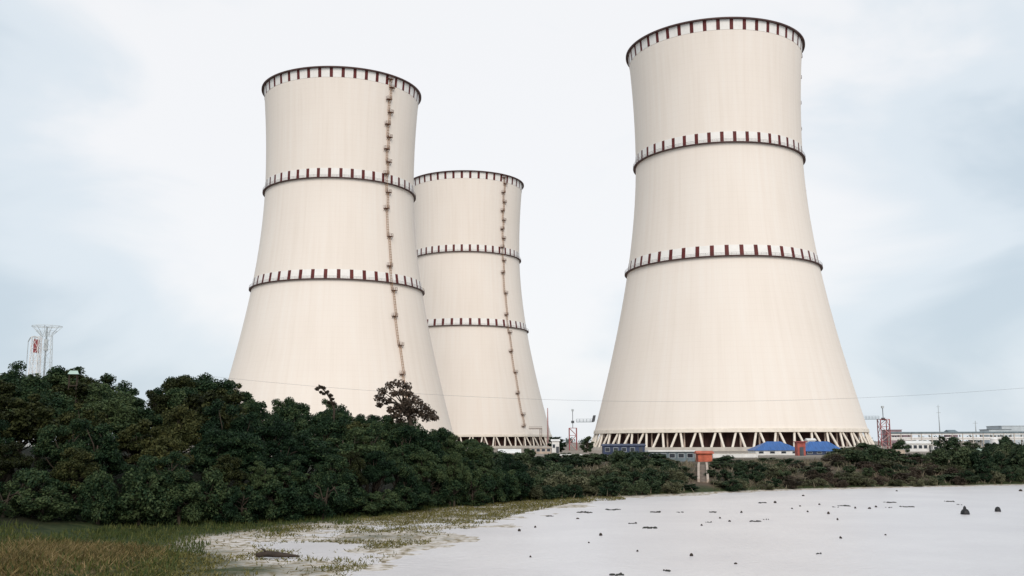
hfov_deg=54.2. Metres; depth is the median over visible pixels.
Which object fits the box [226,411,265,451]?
forest tree
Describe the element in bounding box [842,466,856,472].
bush
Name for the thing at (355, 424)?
forest tree
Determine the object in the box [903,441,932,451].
site building
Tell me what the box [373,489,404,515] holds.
bush
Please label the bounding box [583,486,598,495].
bush
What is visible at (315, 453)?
forest tree
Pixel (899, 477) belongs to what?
bush
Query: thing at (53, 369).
forest tree
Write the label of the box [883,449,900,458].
bush
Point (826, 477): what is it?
bush
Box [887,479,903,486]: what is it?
bush
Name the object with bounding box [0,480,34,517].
bush
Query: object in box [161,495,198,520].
bush
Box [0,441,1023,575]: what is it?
ground
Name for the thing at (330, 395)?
drooping sapling
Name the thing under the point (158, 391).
forest tree
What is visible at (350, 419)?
forest tree
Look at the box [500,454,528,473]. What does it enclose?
forest tree
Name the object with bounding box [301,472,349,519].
bush
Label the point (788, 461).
bush
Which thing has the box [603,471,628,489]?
bush
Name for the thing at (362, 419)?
forest tree
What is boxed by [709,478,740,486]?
bush
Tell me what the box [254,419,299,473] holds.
forest tree
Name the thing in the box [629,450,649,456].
bush
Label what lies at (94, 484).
bush
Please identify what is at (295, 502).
bush
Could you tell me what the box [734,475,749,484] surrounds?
bush
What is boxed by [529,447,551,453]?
tan building
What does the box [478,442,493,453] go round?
tree
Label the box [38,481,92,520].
bush
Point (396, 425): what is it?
forest tree
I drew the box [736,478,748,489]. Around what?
bush
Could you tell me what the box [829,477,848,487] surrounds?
bush
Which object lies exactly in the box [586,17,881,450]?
cooling tower
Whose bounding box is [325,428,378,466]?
forest tree
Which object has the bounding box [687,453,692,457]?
window
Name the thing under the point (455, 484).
bush
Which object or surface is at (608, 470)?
bush
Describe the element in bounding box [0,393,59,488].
forest tree
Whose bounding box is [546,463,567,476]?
bush
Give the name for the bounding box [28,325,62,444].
lattice tower
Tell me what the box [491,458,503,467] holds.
bush
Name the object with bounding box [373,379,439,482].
open crowned tree
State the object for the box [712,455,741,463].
bush
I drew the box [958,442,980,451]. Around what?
tree
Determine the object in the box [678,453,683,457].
window
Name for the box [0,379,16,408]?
forest tree
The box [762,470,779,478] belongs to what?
bush
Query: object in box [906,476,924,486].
bush
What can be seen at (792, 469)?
bush
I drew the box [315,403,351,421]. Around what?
forest tree
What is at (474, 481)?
bush
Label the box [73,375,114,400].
forest tree
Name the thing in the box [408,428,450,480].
forest tree
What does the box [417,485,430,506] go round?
bush
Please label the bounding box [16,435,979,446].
woodland
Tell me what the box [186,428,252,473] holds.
forest tree
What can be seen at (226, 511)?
bush
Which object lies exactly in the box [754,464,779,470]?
bush
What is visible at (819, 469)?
bush
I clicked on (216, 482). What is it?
bush
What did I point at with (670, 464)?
bush
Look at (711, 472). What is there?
bush
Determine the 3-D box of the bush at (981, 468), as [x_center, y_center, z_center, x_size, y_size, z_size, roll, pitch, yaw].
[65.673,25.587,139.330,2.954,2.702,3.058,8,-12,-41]
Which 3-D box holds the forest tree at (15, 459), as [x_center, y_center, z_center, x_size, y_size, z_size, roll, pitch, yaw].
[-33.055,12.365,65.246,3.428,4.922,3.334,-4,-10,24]
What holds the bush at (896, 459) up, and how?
on the ground at (233, 540)
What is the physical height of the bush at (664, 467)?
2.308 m
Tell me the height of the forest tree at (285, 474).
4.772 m
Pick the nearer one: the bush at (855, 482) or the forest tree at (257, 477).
the forest tree at (257, 477)
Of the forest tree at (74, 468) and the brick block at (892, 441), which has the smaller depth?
the forest tree at (74, 468)
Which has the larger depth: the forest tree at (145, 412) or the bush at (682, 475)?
the bush at (682, 475)
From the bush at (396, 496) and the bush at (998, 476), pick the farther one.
the bush at (998, 476)
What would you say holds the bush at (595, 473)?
on the ground at (233, 540)
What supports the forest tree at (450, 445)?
on the ground at (233, 540)
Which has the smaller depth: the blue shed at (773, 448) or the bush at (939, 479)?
the bush at (939, 479)
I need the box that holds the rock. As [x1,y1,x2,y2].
[960,506,969,514]
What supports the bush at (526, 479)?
on the ground at (233, 540)
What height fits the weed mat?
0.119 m
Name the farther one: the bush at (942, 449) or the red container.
the red container
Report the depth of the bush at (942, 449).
171.07 m
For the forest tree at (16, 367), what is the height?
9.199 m
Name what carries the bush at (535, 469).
on the ground at (233, 540)
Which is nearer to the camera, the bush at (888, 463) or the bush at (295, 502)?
the bush at (295, 502)
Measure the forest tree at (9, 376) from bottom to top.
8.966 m
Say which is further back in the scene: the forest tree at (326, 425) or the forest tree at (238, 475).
the forest tree at (326, 425)
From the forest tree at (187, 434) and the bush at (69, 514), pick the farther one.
the forest tree at (187, 434)
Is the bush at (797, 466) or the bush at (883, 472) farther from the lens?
the bush at (797, 466)
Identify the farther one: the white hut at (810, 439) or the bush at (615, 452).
the white hut at (810, 439)
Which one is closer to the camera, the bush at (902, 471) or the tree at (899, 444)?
the bush at (902, 471)
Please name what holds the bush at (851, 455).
on the ground at (233, 540)
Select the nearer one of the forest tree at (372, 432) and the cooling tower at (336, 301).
the forest tree at (372, 432)
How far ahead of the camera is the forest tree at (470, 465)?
97.08 m
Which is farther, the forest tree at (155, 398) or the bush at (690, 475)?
the bush at (690, 475)
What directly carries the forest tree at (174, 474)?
on the ground at (233, 540)
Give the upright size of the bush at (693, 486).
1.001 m
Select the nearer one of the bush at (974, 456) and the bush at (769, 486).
the bush at (769, 486)
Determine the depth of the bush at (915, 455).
150.41 m
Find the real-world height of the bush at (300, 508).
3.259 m
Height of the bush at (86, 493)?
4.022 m
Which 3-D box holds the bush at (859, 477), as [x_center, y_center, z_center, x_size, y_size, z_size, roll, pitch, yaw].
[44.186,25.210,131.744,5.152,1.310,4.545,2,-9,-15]
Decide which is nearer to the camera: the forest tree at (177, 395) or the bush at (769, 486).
the forest tree at (177, 395)
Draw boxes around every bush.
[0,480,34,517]
[0,481,4,493]
[3,467,61,516]
[16,486,72,521]
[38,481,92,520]
[72,469,118,523]
[80,474,116,524]
[109,492,144,523]
[115,468,170,524]
[156,483,205,524]
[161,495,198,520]
[185,480,220,512]
[188,467,233,520]
[210,485,240,523]
[228,484,262,523]
[235,483,268,522]
[251,478,288,520]
[266,481,311,520]
[267,485,309,520]
[300,472,327,515]
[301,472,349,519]
[324,469,366,515]
[341,489,379,515]
[351,493,399,515]
[370,492,402,501]
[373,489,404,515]
[391,473,422,502]
[393,486,417,511]
[398,470,425,493]
[409,488,437,509]
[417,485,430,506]
[420,478,431,506]
[421,475,453,506]
[435,474,468,506]
[438,488,459,506]
[456,488,490,505]
[460,468,485,502]
[472,474,495,503]
[485,471,505,503]
[491,450,513,460]
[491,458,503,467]
[492,467,520,502]
[494,467,511,501]
[507,469,519,501]
[511,470,535,500]
[512,452,534,464]
[523,462,545,471]
[526,469,537,477]
[528,485,543,499]
[529,467,546,477]
[531,453,574,466]
[534,459,567,473]
[534,474,543,486]
[538,469,554,479]
[540,485,557,499]
[542,472,576,489]
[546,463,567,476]
[552,484,570,498]
[553,471,590,492]
[562,454,583,458]
[562,456,586,467]
[563,464,576,470]
[565,468,589,480]
[566,484,583,497]
[571,467,588,479]
[581,454,605,465]
[582,485,597,495]
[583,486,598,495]
[586,468,605,476]
[587,474,605,487]
[595,465,625,478]
[597,481,622,495]
[600,454,609,460]
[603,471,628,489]
[606,450,624,464]
[610,462,627,472]
[611,464,631,478]
[617,482,635,495]
[623,463,642,473]
[624,459,642,469]
[628,469,645,484]
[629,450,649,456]
[632,478,650,494]
[636,467,668,484]
[641,465,661,474]
[642,459,654,467]
[648,480,661,493]
[652,470,680,485]
[659,465,677,474]
[662,480,683,493]
[665,462,678,469]
[666,468,688,480]
[669,479,683,490]
[678,466,690,471]
[684,472,697,478]
[684,484,698,490]
[704,469,718,476]
[708,461,730,468]
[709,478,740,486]
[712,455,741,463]
[716,468,733,480]
[721,479,742,491]
[727,461,760,467]
[733,464,749,473]
[734,470,748,478]
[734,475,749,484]
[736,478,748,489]
[747,471,765,481]
[749,464,768,472]
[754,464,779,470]
[757,457,780,462]
[757,481,774,489]
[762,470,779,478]
[766,478,782,486]
[777,470,790,480]
[777,475,804,482]
[779,458,803,464]
[782,466,797,471]
[783,479,802,488]
[791,462,805,467]
[795,478,812,485]
[798,466,828,473]
[804,469,820,479]
[809,462,823,466]
[811,477,827,485]
[817,471,833,481]
[820,453,847,465]
[822,452,844,457]
[823,465,832,471]
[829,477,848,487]
[833,471,852,480]
[833,475,868,482]
[834,461,848,466]
[842,446,861,453]
[842,449,871,463]
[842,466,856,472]
[848,477,861,484]
[850,471,863,478]
[853,461,875,467]
[857,478,876,486]
[858,445,888,461]
[861,464,876,470]
[862,467,875,476]
[871,460,895,467]
[873,475,889,484]
[874,464,883,471]
[879,467,896,476]
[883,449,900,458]
[886,455,910,463]
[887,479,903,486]
[891,464,908,470]
[892,473,918,480]
[896,470,910,477]
[905,457,927,463]
[905,460,917,464]
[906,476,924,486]
[908,452,929,460]
[908,467,921,478]
[916,465,946,471]
[921,450,949,465]
[922,462,938,471]
[922,466,936,475]
[922,475,937,484]
[930,448,954,457]
[931,475,944,482]
[937,473,979,480]
[943,464,962,469]
[944,445,972,469]
[944,467,957,474]
[951,476,966,484]
[958,468,974,475]
[958,470,979,482]
[967,450,994,469]
[972,462,995,475]
[978,473,992,481]
[980,444,993,452]
[985,470,1005,481]
[987,462,999,475]
[989,438,1023,451]
[989,450,1010,465]
[992,450,1009,459]
[993,441,1016,452]
[1000,467,1019,481]
[1007,451,1019,465]
[1010,443,1023,466]
[1011,458,1023,471]
[1013,468,1023,481]
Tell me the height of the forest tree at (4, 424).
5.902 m
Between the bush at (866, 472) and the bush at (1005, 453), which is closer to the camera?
the bush at (866, 472)
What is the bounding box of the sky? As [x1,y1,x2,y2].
[0,0,1023,444]
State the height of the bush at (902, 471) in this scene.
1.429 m
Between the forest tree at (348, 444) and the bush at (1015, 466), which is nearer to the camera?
the forest tree at (348, 444)
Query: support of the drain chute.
on the ground at (233, 540)
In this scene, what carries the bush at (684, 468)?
on the ground at (233, 540)
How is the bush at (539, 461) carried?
on the ground at (233, 540)
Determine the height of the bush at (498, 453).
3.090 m
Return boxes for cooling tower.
[228,66,453,433]
[414,170,551,447]
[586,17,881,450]
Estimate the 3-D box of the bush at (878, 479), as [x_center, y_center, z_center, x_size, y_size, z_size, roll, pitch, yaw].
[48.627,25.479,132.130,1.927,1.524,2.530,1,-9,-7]
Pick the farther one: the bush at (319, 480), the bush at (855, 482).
the bush at (855, 482)
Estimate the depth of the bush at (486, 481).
96.97 m
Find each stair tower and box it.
[569,409,595,449]
[864,406,891,448]
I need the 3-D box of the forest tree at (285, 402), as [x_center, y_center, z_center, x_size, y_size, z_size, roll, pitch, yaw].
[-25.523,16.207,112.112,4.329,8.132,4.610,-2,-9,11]
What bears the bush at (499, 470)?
on the ground at (233, 540)
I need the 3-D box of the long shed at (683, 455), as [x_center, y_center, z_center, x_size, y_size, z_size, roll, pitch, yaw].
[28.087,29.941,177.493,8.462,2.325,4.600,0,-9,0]
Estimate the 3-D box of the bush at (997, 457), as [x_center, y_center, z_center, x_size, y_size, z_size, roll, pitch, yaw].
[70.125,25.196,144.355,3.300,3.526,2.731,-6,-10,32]
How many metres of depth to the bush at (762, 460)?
151.17 m
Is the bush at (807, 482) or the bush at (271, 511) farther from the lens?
the bush at (807, 482)
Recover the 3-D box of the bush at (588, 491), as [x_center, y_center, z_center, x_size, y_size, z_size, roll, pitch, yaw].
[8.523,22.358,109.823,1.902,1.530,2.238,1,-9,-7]
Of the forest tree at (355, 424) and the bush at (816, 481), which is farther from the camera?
the bush at (816, 481)
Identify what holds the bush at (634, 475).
on the ground at (233, 540)
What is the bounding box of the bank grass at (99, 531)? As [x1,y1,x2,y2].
[0,495,571,575]
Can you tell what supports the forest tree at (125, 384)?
on the ground at (233, 540)
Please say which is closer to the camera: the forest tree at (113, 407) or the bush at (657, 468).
the forest tree at (113, 407)
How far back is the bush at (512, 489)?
100.05 m
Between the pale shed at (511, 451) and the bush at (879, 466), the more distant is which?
the pale shed at (511, 451)
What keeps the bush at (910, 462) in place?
on the ground at (233, 540)
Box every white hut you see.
[551,439,559,452]
[804,438,816,442]
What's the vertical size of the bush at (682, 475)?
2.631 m
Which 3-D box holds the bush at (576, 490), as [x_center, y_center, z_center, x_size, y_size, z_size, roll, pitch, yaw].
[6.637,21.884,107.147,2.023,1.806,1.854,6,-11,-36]
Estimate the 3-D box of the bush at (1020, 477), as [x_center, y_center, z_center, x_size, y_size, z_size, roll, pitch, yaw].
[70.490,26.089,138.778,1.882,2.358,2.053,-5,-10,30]
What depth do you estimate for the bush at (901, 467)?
139.84 m
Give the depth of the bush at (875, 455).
144.69 m
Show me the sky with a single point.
(133, 132)
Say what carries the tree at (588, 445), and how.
on the ground at (233, 540)
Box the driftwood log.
[255,548,298,557]
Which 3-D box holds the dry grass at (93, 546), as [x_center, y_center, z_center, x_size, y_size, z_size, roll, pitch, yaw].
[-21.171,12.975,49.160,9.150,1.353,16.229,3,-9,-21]
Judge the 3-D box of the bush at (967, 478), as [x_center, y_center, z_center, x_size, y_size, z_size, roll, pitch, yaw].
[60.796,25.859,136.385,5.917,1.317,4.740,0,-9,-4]
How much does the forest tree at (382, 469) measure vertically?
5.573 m
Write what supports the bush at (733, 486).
on the ground at (233, 540)
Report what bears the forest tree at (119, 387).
on the ground at (233, 540)
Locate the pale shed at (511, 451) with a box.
[498,449,520,454]
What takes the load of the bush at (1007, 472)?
on the ground at (233, 540)
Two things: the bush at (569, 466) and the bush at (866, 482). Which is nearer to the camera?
the bush at (569, 466)
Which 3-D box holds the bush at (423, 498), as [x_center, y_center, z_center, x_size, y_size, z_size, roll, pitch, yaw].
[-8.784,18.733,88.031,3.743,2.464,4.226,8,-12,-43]
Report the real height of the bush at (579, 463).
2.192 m
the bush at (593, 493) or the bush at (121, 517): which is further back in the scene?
the bush at (593, 493)
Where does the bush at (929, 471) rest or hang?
on the ground at (233, 540)
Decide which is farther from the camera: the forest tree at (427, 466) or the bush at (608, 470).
the bush at (608, 470)
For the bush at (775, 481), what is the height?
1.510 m
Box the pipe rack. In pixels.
[888,431,1023,446]
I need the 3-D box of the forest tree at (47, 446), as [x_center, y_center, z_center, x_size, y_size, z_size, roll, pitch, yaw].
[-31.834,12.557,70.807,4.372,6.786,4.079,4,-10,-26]
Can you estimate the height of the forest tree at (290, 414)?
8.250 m
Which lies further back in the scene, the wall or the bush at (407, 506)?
the wall
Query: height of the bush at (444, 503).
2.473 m
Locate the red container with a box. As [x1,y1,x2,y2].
[793,441,806,455]
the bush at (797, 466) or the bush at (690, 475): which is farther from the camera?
the bush at (797, 466)
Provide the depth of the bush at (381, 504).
81.90 m
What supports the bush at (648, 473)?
on the ground at (233, 540)
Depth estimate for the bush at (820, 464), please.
140.16 m
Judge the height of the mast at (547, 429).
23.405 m
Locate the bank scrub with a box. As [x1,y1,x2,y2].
[561,455,1023,498]
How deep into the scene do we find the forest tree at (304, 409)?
101.15 m
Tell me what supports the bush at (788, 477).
on the ground at (233, 540)
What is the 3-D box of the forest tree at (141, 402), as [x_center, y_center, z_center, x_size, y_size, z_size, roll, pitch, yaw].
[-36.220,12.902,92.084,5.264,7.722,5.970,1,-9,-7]
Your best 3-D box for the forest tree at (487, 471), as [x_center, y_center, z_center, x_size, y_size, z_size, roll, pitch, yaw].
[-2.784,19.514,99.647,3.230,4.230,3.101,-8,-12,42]
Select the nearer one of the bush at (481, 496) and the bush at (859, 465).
the bush at (481, 496)
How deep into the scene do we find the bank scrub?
136.18 m
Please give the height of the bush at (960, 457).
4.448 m
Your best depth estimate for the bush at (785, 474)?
129.36 m
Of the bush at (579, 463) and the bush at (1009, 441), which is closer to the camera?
the bush at (579, 463)
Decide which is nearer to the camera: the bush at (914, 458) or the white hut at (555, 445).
the bush at (914, 458)
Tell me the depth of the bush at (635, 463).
126.93 m
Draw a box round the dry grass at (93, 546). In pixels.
[0,533,173,575]
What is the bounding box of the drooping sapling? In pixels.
[314,385,336,421]
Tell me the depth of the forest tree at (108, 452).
70.86 m
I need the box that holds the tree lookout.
[68,371,78,402]
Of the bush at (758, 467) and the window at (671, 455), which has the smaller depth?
the bush at (758, 467)
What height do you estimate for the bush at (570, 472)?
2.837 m
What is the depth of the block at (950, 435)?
694.72 m
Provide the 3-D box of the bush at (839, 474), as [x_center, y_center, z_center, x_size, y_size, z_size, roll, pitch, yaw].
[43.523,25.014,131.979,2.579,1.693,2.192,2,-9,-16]
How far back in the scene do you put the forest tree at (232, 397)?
93.92 m
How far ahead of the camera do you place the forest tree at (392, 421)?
115.34 m
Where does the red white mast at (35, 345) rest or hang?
on the ground at (233, 540)
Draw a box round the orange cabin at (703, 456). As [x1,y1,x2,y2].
[694,451,713,461]
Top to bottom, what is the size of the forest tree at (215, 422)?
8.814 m
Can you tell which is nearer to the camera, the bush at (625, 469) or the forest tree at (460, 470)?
the forest tree at (460, 470)
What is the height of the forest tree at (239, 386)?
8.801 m
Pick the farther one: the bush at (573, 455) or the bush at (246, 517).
the bush at (573, 455)
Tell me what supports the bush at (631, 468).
on the ground at (233, 540)
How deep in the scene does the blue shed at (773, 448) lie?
247.27 m
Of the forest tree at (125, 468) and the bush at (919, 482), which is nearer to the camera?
the forest tree at (125, 468)
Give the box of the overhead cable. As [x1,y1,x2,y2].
[213,376,1018,401]
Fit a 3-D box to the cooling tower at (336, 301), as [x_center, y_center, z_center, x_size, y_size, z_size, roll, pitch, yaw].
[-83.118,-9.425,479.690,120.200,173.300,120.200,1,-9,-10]
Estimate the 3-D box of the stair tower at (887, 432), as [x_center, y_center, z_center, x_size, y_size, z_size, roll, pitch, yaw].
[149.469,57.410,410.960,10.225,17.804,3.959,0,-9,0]
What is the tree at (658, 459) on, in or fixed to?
on the ground at (233, 540)
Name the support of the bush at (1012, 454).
on the ground at (233, 540)
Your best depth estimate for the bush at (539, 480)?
107.47 m
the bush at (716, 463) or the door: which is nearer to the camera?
the bush at (716, 463)
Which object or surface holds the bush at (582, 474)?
on the ground at (233, 540)
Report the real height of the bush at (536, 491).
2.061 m
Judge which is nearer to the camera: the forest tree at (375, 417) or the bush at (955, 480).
the forest tree at (375, 417)
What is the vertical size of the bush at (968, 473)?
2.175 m
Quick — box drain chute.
[697,462,708,482]
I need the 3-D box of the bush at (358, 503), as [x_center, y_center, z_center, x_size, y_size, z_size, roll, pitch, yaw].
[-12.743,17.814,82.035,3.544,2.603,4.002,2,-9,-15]
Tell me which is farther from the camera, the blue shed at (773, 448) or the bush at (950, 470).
the blue shed at (773, 448)
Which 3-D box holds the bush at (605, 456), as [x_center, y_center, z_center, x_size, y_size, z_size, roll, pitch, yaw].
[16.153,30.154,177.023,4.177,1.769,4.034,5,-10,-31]
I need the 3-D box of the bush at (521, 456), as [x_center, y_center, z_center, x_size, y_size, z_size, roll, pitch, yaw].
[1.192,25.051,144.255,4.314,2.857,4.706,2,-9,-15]
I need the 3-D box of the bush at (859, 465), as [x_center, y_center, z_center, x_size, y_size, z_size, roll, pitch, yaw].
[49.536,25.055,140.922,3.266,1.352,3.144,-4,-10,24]
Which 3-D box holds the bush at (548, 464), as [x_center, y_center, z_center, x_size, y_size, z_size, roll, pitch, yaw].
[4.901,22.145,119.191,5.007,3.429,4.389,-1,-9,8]
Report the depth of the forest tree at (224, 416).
84.07 m
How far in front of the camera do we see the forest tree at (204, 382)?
100.36 m
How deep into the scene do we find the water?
61.96 m
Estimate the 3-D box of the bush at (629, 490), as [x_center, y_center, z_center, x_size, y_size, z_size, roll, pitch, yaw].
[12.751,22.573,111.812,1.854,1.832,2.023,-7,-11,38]
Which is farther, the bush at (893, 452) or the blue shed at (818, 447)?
the blue shed at (818, 447)
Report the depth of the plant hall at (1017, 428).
613.86 m
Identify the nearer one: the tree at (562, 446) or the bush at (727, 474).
the bush at (727, 474)
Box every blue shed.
[747,441,794,454]
[805,441,840,454]
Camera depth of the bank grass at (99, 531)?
58.82 m
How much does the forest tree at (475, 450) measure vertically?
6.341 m
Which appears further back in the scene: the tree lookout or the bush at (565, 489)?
the bush at (565, 489)
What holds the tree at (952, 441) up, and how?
on the ground at (233, 540)
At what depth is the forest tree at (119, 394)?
85.47 m
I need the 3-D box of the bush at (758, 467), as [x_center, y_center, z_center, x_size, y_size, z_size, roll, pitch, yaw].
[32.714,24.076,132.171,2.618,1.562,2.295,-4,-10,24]
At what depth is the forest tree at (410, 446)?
93.73 m
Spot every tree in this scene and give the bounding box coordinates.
[0,369,49,467]
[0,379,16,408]
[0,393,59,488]
[0,420,13,453]
[0,441,34,501]
[6,373,80,470]
[8,360,53,453]
[29,418,92,470]
[44,365,72,386]
[44,366,86,399]
[47,369,91,391]
[49,447,101,499]
[52,382,105,414]
[52,403,111,480]
[64,418,127,496]
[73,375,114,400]
[75,382,141,438]
[79,381,137,464]
[100,373,124,393]
[116,419,165,493]
[116,454,151,485]
[118,380,145,404]
[118,406,164,465]
[125,387,145,408]
[135,435,194,471]
[135,450,192,517]
[145,390,171,427]
[146,374,203,414]
[150,403,202,457]
[153,375,191,394]
[158,387,200,415]
[170,391,239,480]
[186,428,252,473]
[190,372,237,404]
[192,398,248,457]
[198,388,246,414]
[199,400,255,436]
[202,454,247,519]
[216,383,243,403]
[216,431,275,485]
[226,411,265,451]
[234,391,270,416]
[240,402,259,425]
[247,461,277,516]
[248,401,287,441]
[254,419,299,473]
[265,438,308,487]
[269,396,295,416]
[271,406,308,486]
[275,460,308,494]
[287,402,321,438]
[287,429,339,482]
[307,415,347,461]
[310,412,356,440]
[310,454,351,513]
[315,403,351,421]
[321,398,338,411]
[324,421,384,463]
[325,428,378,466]
[340,450,367,513]
[344,420,389,493]
[353,416,375,486]
[356,413,380,421]
[361,450,399,490]
[363,421,401,492]
[371,415,391,481]
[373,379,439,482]
[379,447,413,486]
[385,418,423,483]
[386,414,406,438]
[386,425,425,484]
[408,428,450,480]
[408,448,447,506]
[429,432,467,464]
[441,450,471,506]
[458,439,477,457]
[461,457,482,494]
[464,440,494,469]
[472,462,498,479]
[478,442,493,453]
[494,456,512,463]
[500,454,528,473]
[521,448,535,460]
[547,437,566,451]
[580,436,593,452]
[609,452,634,467]
[626,452,674,467]
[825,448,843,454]
[841,442,880,449]
[890,439,910,452]
[931,436,960,450]
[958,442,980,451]
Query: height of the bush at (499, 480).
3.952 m
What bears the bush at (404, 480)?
on the ground at (233, 540)
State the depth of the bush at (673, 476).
119.00 m
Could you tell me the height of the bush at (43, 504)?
2.637 m
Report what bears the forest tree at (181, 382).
on the ground at (233, 540)
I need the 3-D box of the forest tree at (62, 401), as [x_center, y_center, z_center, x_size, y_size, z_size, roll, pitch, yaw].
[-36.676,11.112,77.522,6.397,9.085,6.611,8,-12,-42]
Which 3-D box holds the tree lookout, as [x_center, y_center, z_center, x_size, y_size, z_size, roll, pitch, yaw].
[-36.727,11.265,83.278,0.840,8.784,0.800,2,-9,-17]
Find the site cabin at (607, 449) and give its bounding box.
[601,444,645,454]
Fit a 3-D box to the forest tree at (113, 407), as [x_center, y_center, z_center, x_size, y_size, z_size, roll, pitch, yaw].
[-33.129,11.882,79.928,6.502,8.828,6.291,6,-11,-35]
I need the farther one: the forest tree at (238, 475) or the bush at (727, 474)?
the bush at (727, 474)
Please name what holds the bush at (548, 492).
on the ground at (233, 540)
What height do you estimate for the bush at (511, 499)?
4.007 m
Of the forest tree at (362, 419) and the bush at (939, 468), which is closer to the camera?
the forest tree at (362, 419)
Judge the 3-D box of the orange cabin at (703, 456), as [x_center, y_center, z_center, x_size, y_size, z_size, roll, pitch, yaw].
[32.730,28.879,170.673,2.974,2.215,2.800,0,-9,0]
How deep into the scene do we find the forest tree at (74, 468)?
66.90 m
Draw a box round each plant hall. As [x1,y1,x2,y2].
[979,429,1011,445]
[986,426,1023,443]
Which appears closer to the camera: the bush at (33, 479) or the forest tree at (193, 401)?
the bush at (33, 479)
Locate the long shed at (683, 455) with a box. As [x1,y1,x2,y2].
[645,450,695,461]
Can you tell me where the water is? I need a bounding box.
[246,485,1023,575]
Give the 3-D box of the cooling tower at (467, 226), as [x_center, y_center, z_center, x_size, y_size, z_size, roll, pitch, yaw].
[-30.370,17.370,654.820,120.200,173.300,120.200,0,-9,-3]
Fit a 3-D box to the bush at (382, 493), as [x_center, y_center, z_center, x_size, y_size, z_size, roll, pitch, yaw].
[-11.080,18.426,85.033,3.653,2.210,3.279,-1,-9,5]
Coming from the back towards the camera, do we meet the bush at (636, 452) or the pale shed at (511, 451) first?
the pale shed at (511, 451)
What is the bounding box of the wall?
[713,453,757,457]
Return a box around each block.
[882,430,901,445]
[944,430,957,440]
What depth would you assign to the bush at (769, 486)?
123.99 m
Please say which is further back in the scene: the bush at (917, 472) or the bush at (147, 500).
the bush at (917, 472)
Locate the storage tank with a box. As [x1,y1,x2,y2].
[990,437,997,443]
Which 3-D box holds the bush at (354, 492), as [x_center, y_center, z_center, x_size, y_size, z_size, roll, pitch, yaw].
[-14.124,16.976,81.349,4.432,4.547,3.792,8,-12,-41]
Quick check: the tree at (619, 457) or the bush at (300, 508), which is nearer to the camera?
the bush at (300, 508)
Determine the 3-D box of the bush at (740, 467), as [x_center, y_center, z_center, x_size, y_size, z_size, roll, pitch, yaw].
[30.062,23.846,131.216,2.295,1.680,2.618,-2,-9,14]
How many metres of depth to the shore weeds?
68.72 m
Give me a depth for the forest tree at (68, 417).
74.51 m
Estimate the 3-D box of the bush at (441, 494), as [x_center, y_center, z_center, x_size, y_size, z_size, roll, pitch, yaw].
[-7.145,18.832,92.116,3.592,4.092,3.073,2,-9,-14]
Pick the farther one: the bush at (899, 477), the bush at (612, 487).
the bush at (899, 477)
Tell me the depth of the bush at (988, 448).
174.17 m
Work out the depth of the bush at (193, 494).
68.55 m
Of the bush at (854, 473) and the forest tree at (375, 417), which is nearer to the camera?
the forest tree at (375, 417)
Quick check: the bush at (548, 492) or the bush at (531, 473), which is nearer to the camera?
the bush at (548, 492)
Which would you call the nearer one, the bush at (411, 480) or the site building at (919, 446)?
the bush at (411, 480)
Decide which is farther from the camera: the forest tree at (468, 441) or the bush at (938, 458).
the bush at (938, 458)
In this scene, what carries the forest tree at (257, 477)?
on the ground at (233, 540)
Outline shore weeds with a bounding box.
[92,496,625,575]
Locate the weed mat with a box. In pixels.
[609,572,623,575]
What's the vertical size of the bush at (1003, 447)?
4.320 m
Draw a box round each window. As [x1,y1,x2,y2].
[669,453,674,457]
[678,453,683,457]
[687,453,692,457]
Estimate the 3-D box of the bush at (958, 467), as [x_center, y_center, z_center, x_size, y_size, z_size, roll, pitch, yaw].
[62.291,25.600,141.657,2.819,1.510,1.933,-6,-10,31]
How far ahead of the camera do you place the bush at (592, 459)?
144.84 m
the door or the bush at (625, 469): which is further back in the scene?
the door
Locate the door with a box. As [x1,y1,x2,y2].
[800,447,803,455]
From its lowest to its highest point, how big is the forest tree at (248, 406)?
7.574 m
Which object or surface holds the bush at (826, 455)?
on the ground at (233, 540)
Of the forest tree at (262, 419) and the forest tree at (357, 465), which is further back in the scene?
the forest tree at (262, 419)
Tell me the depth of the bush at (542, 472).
113.15 m
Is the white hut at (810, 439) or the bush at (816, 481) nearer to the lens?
the bush at (816, 481)
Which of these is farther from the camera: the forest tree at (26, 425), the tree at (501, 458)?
the tree at (501, 458)
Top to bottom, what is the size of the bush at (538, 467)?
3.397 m
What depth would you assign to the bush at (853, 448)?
180.39 m
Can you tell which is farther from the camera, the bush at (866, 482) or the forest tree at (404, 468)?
the bush at (866, 482)
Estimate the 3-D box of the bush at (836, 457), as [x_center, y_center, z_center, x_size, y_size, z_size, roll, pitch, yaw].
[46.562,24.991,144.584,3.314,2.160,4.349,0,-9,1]
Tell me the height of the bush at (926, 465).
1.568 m
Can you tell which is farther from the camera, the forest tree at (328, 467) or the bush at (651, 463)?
the bush at (651, 463)
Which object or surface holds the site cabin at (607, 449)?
on the ground at (233, 540)
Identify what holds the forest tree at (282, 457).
on the ground at (233, 540)
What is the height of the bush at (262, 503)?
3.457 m
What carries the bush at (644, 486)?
on the ground at (233, 540)
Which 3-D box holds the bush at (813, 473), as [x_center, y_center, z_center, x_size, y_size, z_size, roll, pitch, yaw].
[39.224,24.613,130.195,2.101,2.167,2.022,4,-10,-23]
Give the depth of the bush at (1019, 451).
143.04 m
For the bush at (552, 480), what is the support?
on the ground at (233, 540)
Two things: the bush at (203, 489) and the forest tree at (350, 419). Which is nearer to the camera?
the bush at (203, 489)
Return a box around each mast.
[25,336,41,446]
[547,408,548,446]
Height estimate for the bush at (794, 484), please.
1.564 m
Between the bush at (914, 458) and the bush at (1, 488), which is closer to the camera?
the bush at (1, 488)
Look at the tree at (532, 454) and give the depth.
147.50 m
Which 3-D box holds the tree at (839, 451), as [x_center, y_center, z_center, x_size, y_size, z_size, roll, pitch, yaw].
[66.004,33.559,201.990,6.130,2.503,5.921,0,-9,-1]

